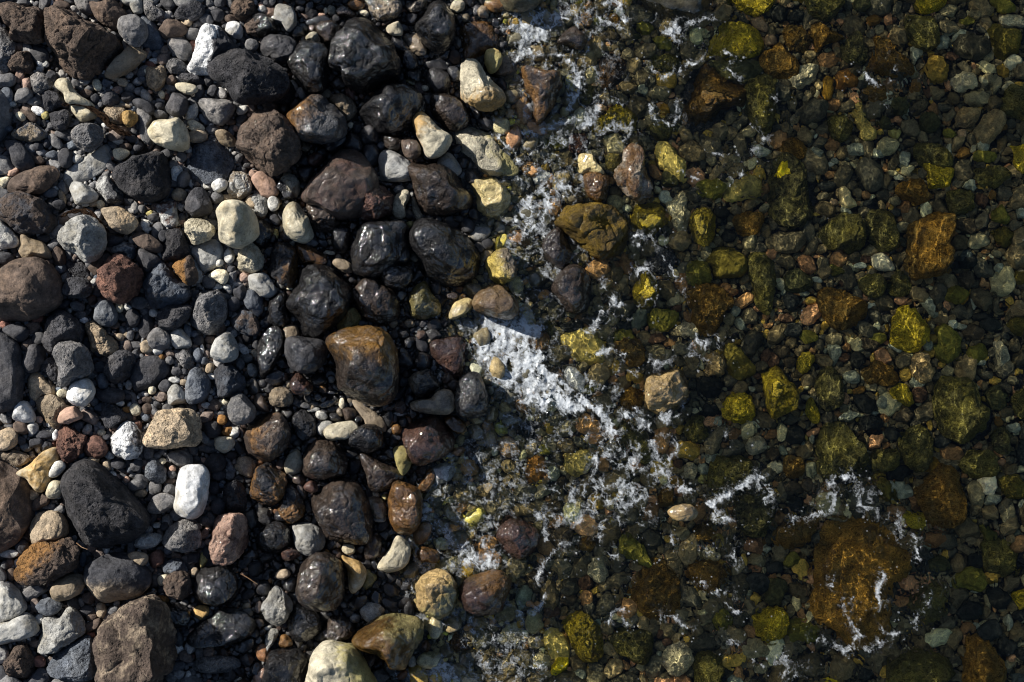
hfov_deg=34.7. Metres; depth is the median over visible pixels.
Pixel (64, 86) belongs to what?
cobble
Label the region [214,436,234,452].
cobble
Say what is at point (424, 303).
cobble
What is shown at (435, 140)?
boulder
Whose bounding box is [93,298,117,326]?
cobble
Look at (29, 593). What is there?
cobble
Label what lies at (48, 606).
cobble
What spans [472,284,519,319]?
boulder
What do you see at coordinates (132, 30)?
cobble
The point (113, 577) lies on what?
boulder
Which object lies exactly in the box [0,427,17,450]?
cobble
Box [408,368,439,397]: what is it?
cobble
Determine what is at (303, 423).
cobble
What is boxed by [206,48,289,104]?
boulder
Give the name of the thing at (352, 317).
cobble
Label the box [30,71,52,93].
cobble
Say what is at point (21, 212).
boulder
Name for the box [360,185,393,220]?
boulder
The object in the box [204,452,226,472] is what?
cobble
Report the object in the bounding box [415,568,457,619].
boulder
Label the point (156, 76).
cobble
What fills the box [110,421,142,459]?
cobble
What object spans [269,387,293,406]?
cobble
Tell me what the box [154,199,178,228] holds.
cobble
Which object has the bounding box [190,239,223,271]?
cobble
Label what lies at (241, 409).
cobble
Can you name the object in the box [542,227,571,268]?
cobble
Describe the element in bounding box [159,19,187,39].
cobble
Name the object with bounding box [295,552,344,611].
boulder
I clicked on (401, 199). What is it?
cobble
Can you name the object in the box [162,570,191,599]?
cobble
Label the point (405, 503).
boulder
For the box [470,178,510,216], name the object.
boulder
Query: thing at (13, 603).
cobble
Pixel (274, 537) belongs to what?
cobble
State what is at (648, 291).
algae boulder
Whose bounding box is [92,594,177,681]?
boulder
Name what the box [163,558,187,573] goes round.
cobble
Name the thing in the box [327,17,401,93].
boulder
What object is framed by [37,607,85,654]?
boulder
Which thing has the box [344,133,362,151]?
cobble
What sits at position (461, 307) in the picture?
cobble
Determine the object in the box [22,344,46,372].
cobble
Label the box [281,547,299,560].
pebble
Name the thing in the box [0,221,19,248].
cobble
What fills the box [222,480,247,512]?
cobble
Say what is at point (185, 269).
cobble
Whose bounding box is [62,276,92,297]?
cobble
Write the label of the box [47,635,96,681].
boulder
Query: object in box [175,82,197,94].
pebble
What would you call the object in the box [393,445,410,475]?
cobble
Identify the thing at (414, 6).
pebble
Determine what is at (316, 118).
boulder
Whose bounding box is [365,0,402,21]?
cobble
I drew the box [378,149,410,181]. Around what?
cobble
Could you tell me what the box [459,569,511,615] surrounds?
boulder
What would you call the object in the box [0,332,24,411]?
boulder
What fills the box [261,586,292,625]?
cobble
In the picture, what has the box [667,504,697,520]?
cobble
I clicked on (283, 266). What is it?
boulder
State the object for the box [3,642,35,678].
cobble
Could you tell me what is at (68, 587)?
cobble
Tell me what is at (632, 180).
boulder
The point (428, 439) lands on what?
boulder
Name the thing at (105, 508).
boulder
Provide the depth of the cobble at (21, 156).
3.88 m
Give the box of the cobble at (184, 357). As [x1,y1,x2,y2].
[174,349,194,368]
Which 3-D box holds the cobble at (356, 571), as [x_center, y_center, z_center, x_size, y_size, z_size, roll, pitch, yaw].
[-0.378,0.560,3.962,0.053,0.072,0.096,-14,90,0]
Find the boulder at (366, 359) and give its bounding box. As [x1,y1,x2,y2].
[325,325,398,406]
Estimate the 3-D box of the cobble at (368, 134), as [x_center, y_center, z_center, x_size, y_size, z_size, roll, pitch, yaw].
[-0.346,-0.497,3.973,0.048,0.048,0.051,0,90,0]
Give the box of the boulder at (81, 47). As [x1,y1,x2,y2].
[44,5,123,80]
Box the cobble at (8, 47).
[0,27,16,73]
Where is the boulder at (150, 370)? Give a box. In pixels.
[130,355,169,391]
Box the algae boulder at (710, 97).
[701,90,731,103]
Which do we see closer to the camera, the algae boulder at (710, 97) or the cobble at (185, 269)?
the cobble at (185, 269)
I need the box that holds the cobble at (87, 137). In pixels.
[71,123,103,152]
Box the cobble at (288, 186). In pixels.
[276,172,300,199]
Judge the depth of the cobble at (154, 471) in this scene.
3.92 m
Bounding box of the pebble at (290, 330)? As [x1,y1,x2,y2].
[283,324,299,339]
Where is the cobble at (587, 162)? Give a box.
[578,153,603,173]
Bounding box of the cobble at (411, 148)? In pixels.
[401,137,420,159]
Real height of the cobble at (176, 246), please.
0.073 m
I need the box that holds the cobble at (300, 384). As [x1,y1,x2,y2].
[289,372,312,395]
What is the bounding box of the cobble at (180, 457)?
[168,450,192,465]
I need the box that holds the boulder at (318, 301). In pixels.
[286,263,352,337]
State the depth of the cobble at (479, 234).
3.99 m
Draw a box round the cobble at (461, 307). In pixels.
[449,298,471,319]
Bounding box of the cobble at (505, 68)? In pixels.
[495,56,513,75]
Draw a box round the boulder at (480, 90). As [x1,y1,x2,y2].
[460,58,505,111]
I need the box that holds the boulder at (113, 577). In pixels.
[83,551,152,602]
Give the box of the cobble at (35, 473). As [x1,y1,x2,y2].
[16,447,59,492]
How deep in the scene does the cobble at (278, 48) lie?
3.92 m
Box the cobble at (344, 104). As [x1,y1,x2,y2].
[329,93,356,120]
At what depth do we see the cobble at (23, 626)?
3.88 m
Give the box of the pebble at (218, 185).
[211,178,227,192]
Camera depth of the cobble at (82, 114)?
3.90 m
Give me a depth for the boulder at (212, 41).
3.88 m
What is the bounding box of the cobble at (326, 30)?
[315,20,340,45]
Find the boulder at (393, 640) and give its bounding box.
[351,613,423,670]
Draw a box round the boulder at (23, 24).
[0,1,44,43]
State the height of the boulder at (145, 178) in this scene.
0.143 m
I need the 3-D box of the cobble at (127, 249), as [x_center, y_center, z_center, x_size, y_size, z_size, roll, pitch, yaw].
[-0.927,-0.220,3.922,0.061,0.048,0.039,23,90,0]
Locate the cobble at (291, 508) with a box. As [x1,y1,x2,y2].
[277,484,305,523]
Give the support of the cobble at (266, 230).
on the ground
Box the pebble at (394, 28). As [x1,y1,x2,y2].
[386,21,402,35]
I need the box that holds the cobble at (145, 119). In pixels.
[137,108,151,144]
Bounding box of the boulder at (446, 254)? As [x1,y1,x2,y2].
[408,218,480,286]
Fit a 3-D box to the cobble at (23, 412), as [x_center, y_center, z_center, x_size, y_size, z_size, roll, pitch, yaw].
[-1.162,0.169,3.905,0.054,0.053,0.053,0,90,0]
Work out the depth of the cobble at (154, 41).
3.92 m
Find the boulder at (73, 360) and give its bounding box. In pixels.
[52,340,93,386]
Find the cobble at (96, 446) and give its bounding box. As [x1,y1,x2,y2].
[84,434,108,458]
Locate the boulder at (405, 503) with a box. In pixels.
[388,480,422,534]
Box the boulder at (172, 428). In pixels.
[142,408,201,448]
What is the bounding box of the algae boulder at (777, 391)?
[772,380,782,396]
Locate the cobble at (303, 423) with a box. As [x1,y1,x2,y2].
[291,409,316,440]
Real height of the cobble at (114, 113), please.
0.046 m
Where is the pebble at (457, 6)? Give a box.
[450,0,464,12]
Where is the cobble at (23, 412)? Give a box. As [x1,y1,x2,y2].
[12,401,35,422]
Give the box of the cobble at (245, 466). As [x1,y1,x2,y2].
[234,456,257,477]
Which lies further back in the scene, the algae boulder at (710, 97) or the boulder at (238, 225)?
the algae boulder at (710, 97)
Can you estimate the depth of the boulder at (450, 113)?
3.95 m
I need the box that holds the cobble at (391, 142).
[381,134,401,150]
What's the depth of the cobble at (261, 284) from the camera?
3.94 m
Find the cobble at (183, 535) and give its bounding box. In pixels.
[162,519,201,552]
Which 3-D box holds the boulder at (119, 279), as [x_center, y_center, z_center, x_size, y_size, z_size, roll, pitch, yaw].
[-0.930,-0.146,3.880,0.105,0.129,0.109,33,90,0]
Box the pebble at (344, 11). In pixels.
[335,5,354,17]
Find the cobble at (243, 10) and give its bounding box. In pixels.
[231,0,257,21]
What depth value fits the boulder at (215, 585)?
3.92 m
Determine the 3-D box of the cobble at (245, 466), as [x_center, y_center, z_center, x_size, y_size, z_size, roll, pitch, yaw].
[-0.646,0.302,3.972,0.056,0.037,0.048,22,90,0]
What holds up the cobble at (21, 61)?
on the ground
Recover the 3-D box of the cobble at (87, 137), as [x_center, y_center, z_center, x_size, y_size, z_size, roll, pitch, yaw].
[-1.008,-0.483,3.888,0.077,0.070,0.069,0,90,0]
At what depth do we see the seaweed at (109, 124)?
3.89 m
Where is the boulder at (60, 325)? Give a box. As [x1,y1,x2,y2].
[41,309,84,351]
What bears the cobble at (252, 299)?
on the ground
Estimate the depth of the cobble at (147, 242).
3.90 m
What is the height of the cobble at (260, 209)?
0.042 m
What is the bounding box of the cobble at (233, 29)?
[225,21,243,38]
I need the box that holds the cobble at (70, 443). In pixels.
[56,424,87,463]
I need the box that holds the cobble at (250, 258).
[236,242,264,272]
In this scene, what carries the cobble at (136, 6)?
on the ground
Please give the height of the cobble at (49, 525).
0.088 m
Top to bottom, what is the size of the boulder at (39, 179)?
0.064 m
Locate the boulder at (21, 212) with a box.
[0,191,57,234]
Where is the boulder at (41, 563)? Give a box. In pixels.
[13,537,79,585]
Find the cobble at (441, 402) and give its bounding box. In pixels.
[410,389,454,414]
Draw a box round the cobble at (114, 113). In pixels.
[102,105,125,123]
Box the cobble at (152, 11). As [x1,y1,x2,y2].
[143,0,164,20]
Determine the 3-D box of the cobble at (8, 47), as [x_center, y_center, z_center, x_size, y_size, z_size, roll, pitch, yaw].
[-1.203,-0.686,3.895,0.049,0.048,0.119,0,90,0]
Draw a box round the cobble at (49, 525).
[30,510,68,543]
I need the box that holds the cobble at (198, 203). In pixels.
[184,187,212,217]
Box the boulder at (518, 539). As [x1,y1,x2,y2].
[496,518,539,559]
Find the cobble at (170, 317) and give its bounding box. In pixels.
[156,305,191,330]
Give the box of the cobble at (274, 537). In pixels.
[256,520,290,553]
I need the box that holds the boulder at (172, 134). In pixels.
[147,117,189,151]
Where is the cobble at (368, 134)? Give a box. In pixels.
[359,125,378,144]
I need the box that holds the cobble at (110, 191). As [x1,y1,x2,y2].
[96,175,124,204]
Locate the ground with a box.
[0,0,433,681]
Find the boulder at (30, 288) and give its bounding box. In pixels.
[0,257,63,321]
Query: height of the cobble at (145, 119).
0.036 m
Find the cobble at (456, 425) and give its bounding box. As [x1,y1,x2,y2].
[443,415,465,433]
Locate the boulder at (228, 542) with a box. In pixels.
[209,512,248,565]
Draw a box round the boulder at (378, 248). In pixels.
[350,219,411,277]
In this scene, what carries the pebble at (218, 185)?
on the ground
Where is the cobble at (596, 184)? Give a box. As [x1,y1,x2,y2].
[583,172,609,202]
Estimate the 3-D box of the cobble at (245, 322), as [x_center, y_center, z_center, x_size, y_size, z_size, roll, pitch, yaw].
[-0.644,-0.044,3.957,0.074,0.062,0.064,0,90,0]
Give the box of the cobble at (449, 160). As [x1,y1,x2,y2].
[437,152,461,175]
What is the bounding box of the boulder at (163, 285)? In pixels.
[143,260,192,308]
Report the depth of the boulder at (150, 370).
3.92 m
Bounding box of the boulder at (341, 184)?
[301,149,378,219]
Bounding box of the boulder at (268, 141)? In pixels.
[235,108,301,176]
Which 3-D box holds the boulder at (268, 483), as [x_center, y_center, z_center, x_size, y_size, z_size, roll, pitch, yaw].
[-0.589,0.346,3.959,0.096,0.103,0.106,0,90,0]
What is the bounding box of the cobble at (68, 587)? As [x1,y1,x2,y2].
[50,573,84,601]
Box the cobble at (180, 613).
[166,602,190,627]
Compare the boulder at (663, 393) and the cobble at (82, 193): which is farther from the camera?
the boulder at (663, 393)
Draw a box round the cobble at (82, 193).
[69,181,98,204]
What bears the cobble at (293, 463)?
on the ground
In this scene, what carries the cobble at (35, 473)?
on the ground
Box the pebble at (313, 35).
[305,31,318,41]
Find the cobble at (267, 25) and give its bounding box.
[251,13,277,37]
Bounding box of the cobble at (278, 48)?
[259,34,296,64]
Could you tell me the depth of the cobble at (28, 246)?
3.88 m
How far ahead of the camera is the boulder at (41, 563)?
3.86 m
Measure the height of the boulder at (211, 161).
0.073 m
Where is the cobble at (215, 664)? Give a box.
[192,655,240,673]
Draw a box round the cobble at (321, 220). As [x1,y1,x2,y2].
[306,204,340,232]
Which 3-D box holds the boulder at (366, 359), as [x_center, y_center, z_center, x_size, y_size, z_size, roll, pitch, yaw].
[-0.356,0.060,3.903,0.178,0.233,0.195,0,90,0]
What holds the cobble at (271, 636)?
on the ground
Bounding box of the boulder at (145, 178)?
[111,151,171,203]
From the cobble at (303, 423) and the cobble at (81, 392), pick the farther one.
the cobble at (303, 423)
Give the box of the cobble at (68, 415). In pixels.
[57,406,82,423]
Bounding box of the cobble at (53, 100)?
[42,89,64,111]
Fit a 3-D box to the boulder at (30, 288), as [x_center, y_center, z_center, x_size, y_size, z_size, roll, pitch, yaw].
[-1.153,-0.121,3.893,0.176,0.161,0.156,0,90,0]
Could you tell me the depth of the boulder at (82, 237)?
3.84 m
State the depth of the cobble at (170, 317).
3.90 m
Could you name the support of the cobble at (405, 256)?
on the ground
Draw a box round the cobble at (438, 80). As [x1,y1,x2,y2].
[426,67,450,93]
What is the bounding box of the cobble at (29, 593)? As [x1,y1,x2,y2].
[22,585,47,601]
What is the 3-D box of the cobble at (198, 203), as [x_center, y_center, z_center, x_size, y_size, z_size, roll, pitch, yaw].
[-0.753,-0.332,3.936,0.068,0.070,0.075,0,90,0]
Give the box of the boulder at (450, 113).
[430,92,470,131]
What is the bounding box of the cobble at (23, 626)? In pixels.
[0,612,39,644]
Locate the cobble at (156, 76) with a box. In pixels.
[145,65,166,91]
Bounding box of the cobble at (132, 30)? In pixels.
[117,14,147,46]
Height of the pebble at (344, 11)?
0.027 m
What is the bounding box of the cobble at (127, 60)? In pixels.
[104,45,146,78]
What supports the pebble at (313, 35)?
on the ground
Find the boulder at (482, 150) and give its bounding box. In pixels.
[455,127,518,175]
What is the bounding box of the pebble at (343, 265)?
[332,258,351,272]
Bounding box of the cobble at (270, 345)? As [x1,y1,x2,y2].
[257,326,284,377]
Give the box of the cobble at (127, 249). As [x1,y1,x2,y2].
[111,241,136,258]
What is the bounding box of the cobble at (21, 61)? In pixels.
[7,51,33,74]
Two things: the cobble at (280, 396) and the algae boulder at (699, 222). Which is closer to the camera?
the cobble at (280, 396)
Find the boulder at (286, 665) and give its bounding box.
[262,648,307,681]
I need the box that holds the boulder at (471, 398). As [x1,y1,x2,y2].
[455,371,488,418]
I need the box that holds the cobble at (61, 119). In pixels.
[49,109,71,131]
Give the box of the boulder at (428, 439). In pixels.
[402,414,455,465]
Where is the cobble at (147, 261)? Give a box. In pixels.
[136,248,160,272]
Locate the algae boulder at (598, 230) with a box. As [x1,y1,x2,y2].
[554,202,628,259]
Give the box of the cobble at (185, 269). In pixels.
[172,255,198,285]
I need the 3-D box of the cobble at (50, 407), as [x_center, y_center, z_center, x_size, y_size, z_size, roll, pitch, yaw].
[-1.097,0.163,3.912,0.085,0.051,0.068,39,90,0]
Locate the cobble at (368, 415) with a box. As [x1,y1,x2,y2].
[352,400,386,431]
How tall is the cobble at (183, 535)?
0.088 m
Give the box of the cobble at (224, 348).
[210,332,238,362]
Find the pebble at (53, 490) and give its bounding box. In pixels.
[45,480,61,498]
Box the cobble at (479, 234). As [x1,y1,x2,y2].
[469,227,489,240]
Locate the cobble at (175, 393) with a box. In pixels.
[167,384,185,404]
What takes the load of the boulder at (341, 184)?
on the ground
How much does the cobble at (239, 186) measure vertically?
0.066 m
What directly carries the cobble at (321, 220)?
on the ground
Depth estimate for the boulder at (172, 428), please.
3.87 m
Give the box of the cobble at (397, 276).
[380,263,412,288]
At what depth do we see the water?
4.00 m
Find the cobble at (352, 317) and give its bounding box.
[337,307,361,329]
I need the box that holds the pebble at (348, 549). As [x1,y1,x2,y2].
[342,543,354,554]
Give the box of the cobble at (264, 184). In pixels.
[251,171,278,197]
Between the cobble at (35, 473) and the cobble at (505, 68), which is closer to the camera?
the cobble at (35, 473)
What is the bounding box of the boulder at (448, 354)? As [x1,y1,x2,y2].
[429,336,465,377]
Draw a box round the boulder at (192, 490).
[173,464,209,519]
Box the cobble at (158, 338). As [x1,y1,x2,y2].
[147,327,170,349]
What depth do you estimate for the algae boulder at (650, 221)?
3.99 m
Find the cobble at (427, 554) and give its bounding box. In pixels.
[416,546,439,562]
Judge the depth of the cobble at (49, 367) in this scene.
3.90 m
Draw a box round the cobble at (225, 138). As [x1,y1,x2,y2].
[215,129,236,146]
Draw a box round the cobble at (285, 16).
[273,3,296,31]
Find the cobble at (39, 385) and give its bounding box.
[27,372,56,401]
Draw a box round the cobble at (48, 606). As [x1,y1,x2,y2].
[35,597,61,615]
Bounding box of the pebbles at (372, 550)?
[0,0,701,681]
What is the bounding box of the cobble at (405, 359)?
[398,347,413,367]
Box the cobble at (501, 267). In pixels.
[486,248,516,284]
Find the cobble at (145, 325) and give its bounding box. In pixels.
[136,313,154,339]
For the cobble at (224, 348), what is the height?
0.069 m
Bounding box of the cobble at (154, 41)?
[141,13,165,50]
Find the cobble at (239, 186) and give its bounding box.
[227,171,251,199]
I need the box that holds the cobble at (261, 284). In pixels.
[248,272,276,297]
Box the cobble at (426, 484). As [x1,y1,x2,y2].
[418,468,434,492]
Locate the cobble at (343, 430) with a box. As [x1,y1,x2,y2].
[323,421,357,440]
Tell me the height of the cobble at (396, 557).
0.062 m
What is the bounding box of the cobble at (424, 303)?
[409,281,440,319]
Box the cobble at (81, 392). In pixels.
[66,378,95,406]
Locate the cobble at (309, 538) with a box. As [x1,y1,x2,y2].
[292,522,324,555]
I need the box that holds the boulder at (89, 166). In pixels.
[62,144,111,190]
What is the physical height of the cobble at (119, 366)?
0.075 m
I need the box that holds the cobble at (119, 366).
[103,350,135,384]
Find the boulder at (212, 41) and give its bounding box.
[187,23,239,75]
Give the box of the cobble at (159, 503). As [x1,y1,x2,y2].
[147,493,174,513]
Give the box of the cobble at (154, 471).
[145,458,166,483]
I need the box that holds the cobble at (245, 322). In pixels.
[230,310,259,335]
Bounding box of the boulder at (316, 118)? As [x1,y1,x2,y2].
[286,94,347,143]
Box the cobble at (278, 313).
[268,293,289,327]
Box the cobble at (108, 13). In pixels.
[89,0,126,30]
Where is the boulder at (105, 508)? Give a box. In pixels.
[60,458,150,548]
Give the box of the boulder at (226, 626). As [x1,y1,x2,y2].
[186,607,255,648]
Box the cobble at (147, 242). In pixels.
[132,232,162,252]
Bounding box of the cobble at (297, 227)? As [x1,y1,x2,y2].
[282,201,313,243]
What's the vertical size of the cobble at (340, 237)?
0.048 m
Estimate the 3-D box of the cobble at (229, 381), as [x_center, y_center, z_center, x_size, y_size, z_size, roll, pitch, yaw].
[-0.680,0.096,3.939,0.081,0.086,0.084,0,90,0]
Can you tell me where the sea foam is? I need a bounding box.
[396,0,928,681]
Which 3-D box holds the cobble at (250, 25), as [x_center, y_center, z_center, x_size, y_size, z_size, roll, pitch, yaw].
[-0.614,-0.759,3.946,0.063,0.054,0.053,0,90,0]
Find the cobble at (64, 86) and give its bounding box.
[54,78,94,106]
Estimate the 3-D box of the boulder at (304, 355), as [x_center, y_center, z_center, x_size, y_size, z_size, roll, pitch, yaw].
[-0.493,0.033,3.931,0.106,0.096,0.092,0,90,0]
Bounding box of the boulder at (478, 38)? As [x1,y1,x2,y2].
[459,21,498,58]
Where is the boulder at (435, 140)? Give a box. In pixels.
[412,111,451,158]
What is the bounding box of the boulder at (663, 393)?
[644,370,687,412]
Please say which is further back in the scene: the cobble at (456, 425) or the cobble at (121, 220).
the cobble at (456, 425)
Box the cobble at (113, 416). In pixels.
[101,402,126,427]
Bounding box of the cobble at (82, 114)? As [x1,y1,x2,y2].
[70,106,96,121]
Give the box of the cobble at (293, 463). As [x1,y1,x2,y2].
[284,449,302,474]
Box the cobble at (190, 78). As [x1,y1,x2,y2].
[179,72,203,85]
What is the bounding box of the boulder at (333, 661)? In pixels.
[305,640,377,681]
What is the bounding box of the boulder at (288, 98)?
[272,81,295,104]
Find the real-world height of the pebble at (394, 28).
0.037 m
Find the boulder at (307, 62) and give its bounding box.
[287,40,329,95]
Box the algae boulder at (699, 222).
[694,214,706,234]
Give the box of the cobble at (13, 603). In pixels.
[0,581,26,622]
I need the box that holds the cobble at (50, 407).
[36,394,68,429]
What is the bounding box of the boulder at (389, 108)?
[358,83,425,133]
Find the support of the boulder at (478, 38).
on the ground
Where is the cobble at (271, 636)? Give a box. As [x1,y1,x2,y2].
[262,628,278,664]
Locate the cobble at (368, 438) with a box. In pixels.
[347,424,383,452]
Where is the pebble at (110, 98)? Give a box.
[101,91,119,106]
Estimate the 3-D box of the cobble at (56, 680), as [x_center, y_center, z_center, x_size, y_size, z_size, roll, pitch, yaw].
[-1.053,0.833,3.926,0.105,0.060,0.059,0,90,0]
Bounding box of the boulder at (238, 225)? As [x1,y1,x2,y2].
[216,199,259,248]
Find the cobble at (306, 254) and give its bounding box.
[296,243,326,264]
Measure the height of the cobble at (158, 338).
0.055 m
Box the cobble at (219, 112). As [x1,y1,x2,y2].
[198,98,234,125]
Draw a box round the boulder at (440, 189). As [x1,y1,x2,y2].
[407,162,473,215]
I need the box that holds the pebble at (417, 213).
[411,196,422,219]
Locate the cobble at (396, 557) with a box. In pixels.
[377,535,410,572]
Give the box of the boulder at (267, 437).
[243,411,291,461]
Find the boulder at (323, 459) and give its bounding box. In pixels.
[302,439,347,479]
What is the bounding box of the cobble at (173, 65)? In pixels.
[165,57,186,73]
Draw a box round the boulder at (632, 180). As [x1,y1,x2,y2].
[613,143,652,200]
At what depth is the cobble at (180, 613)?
3.93 m
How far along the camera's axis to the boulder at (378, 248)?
3.91 m
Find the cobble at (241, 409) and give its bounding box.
[227,392,256,425]
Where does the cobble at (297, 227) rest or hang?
on the ground
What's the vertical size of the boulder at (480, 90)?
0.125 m
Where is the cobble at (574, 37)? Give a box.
[557,26,586,49]
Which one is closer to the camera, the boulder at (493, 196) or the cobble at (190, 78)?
the cobble at (190, 78)
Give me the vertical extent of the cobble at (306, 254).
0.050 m
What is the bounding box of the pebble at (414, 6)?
[405,0,427,12]
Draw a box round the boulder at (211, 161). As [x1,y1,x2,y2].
[186,140,234,185]
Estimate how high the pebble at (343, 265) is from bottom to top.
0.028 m
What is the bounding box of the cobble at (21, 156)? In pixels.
[5,139,34,170]
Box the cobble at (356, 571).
[341,555,366,593]
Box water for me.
[381,0,1023,681]
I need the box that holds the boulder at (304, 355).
[284,336,328,373]
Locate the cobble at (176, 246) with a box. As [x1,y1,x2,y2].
[161,228,190,262]
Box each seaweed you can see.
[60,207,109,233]
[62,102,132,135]
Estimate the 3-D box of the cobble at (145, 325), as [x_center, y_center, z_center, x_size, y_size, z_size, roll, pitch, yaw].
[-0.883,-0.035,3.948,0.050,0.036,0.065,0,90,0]
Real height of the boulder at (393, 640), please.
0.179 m
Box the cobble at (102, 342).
[85,320,118,355]
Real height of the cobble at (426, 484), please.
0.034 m
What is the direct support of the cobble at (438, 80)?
on the ground
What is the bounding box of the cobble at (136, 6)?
[120,0,142,13]
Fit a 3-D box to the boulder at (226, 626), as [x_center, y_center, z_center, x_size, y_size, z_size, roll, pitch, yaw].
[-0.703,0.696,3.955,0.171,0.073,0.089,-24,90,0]
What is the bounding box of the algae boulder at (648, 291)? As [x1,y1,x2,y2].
[639,278,655,298]
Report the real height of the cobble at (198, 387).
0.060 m
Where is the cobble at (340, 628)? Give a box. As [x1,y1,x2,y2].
[322,615,354,641]
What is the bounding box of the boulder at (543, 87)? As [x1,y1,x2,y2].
[521,65,562,124]
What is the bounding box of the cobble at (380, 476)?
[360,452,403,491]
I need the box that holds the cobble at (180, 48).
[167,37,191,60]
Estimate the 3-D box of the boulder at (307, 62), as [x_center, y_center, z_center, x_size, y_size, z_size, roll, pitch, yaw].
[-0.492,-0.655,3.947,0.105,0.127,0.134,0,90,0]
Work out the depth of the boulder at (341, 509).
3.92 m
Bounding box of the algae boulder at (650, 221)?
[639,214,661,227]
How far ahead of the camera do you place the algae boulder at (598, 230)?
3.96 m
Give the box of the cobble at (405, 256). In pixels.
[399,247,409,262]
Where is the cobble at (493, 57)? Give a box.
[484,48,502,73]
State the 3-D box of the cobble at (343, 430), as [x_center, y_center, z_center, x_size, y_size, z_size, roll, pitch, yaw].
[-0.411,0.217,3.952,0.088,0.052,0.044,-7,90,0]
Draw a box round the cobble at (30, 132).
[11,122,48,141]
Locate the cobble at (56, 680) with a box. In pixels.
[52,679,91,681]
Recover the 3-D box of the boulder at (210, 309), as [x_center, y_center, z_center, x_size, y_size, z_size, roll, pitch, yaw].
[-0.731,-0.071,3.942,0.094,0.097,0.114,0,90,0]
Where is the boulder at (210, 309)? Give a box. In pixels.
[190,289,228,334]
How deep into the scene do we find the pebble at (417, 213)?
3.98 m
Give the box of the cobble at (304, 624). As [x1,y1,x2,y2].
[287,604,321,641]
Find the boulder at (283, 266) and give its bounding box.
[268,241,297,286]
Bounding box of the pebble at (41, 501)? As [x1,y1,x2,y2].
[32,493,49,510]
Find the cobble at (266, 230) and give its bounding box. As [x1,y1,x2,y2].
[253,219,273,246]
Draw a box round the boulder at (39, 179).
[6,165,59,194]
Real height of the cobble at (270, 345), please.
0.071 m
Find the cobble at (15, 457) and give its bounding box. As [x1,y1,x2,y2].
[0,449,30,466]
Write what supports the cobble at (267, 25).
on the ground
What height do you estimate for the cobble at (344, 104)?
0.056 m
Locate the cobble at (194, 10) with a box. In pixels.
[174,0,204,21]
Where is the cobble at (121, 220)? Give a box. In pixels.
[101,206,138,234]
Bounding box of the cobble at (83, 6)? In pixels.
[74,0,92,15]
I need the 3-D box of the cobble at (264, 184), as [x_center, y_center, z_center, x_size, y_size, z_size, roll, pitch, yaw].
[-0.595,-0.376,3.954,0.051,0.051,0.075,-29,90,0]
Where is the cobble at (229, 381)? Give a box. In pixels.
[214,363,245,397]
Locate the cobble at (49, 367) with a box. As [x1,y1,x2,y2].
[41,357,57,381]
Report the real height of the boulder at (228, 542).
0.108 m
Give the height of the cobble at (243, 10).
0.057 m
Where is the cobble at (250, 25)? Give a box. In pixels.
[244,17,259,37]
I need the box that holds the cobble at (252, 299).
[243,289,262,309]
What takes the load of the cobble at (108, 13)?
on the ground
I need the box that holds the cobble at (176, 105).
[165,92,187,117]
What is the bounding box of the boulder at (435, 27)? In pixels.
[414,0,455,53]
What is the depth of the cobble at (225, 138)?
3.93 m
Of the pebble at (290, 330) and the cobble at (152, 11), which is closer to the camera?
the cobble at (152, 11)
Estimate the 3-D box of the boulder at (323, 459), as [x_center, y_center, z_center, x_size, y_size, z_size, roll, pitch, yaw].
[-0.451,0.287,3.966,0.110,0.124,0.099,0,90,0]
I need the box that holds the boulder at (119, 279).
[95,253,143,304]
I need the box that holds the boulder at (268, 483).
[249,462,287,505]
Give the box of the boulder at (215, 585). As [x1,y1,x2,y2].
[192,565,238,606]
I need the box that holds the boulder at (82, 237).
[57,214,106,262]
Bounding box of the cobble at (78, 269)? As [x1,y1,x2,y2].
[65,259,89,277]
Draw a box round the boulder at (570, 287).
[551,264,590,313]
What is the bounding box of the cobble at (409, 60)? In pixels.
[400,49,418,70]
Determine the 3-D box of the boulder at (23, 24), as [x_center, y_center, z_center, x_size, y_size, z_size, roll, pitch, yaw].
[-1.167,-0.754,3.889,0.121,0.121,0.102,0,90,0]
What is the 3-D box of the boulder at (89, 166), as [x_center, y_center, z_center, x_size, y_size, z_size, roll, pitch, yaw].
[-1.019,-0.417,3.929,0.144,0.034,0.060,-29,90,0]
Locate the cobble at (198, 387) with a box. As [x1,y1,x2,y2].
[185,367,210,404]
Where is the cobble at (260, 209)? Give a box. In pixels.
[251,192,267,216]
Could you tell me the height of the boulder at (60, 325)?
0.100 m
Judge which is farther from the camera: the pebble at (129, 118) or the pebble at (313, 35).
the pebble at (313, 35)
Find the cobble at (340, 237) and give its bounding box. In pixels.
[331,224,350,254]
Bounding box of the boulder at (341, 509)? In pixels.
[311,478,373,544]
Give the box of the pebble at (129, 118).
[122,110,137,126]
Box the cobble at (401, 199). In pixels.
[392,189,409,218]
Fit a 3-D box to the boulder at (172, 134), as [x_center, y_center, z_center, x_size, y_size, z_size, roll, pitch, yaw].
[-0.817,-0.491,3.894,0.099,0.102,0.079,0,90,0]
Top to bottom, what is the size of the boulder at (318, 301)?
0.174 m
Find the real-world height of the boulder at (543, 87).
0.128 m
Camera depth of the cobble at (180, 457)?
3.93 m
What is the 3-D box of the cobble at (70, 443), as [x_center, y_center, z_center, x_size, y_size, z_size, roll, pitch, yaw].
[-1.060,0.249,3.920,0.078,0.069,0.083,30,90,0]
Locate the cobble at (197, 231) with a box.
[184,218,215,244]
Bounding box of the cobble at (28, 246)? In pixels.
[18,234,51,259]
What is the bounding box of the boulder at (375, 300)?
[351,277,399,323]
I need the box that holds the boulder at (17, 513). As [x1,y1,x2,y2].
[0,459,34,553]

